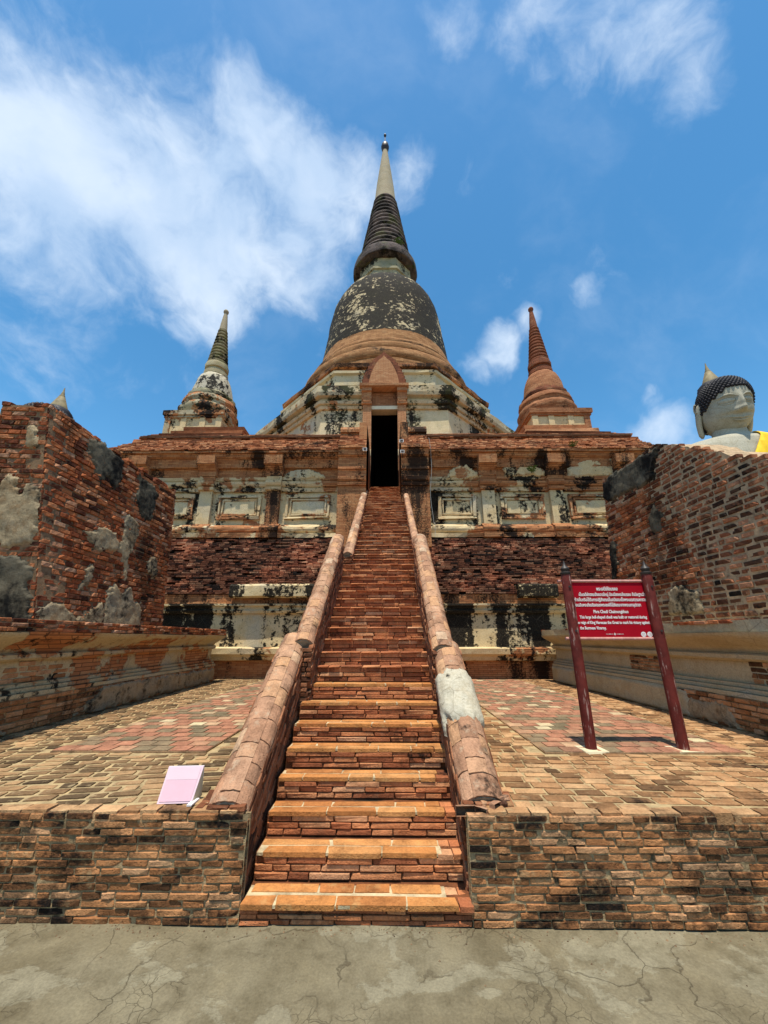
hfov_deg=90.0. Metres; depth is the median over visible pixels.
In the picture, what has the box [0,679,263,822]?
terrace
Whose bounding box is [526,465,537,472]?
weed
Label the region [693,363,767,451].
buddha statue
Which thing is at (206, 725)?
tile paving
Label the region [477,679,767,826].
terrace
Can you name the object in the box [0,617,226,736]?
wall plinth
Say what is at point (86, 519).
ruined wall
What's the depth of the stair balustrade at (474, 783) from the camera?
3.15 m
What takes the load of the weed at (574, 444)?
on the chedi platform
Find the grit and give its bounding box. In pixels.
[0,925,767,1005]
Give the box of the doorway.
[360,352,408,486]
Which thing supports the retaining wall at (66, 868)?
on the pavement
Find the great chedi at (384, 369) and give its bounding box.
[255,134,514,486]
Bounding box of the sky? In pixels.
[0,0,767,447]
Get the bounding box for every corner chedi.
[139,309,237,438]
[514,307,592,432]
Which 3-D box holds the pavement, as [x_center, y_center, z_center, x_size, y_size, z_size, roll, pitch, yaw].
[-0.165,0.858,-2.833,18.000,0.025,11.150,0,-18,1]
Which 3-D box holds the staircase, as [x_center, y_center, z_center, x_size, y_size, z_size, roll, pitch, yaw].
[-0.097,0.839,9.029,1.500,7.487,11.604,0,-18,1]
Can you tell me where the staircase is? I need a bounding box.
[239,487,474,926]
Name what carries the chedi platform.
on the terrace at (36, 776)
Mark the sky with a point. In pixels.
(599, 168)
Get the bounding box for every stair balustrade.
[195,632,303,896]
[295,534,343,721]
[343,491,367,564]
[403,493,417,556]
[413,534,452,701]
[435,641,513,892]
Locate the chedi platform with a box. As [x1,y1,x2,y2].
[114,422,653,679]
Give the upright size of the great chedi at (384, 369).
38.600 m
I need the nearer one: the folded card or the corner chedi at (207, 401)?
the folded card
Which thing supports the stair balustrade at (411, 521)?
on the staircase
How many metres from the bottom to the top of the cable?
3.696 m
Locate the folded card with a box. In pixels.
[157,765,204,806]
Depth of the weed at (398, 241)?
28.36 m
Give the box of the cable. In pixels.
[429,440,433,520]
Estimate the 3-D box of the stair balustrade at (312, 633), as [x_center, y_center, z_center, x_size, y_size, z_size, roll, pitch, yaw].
[-0.920,1.707,5.743,0.265,3.555,2.781,0,-18,1]
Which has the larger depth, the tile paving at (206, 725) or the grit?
the tile paving at (206, 725)
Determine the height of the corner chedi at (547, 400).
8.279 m
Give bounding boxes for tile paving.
[50,680,263,752]
[472,679,747,754]
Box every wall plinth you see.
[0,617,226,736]
[541,619,767,736]
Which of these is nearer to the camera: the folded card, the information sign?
the folded card
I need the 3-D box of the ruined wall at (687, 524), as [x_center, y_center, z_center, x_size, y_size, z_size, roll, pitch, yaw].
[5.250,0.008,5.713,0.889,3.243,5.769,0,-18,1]
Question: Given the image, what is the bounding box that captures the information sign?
[557,561,703,754]
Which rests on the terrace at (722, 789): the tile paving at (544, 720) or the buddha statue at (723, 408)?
the tile paving at (544, 720)
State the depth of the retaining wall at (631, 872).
2.45 m
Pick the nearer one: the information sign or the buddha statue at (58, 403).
the information sign
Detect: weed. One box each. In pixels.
[393,237,403,244]
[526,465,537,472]
[568,441,577,446]
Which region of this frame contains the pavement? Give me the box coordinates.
[0,922,767,1023]
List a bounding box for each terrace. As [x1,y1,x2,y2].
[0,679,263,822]
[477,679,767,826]
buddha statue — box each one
[24,388,72,418]
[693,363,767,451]
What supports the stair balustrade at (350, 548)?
on the staircase
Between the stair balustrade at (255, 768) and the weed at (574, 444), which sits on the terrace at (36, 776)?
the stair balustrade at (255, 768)
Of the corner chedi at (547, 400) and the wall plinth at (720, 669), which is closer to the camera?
the wall plinth at (720, 669)
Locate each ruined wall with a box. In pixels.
[0,401,175,625]
[602,444,767,623]
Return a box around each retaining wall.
[0,810,251,925]
[465,812,767,929]
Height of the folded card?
0.204 m
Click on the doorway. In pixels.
(384, 386)
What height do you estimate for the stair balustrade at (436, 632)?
3.615 m

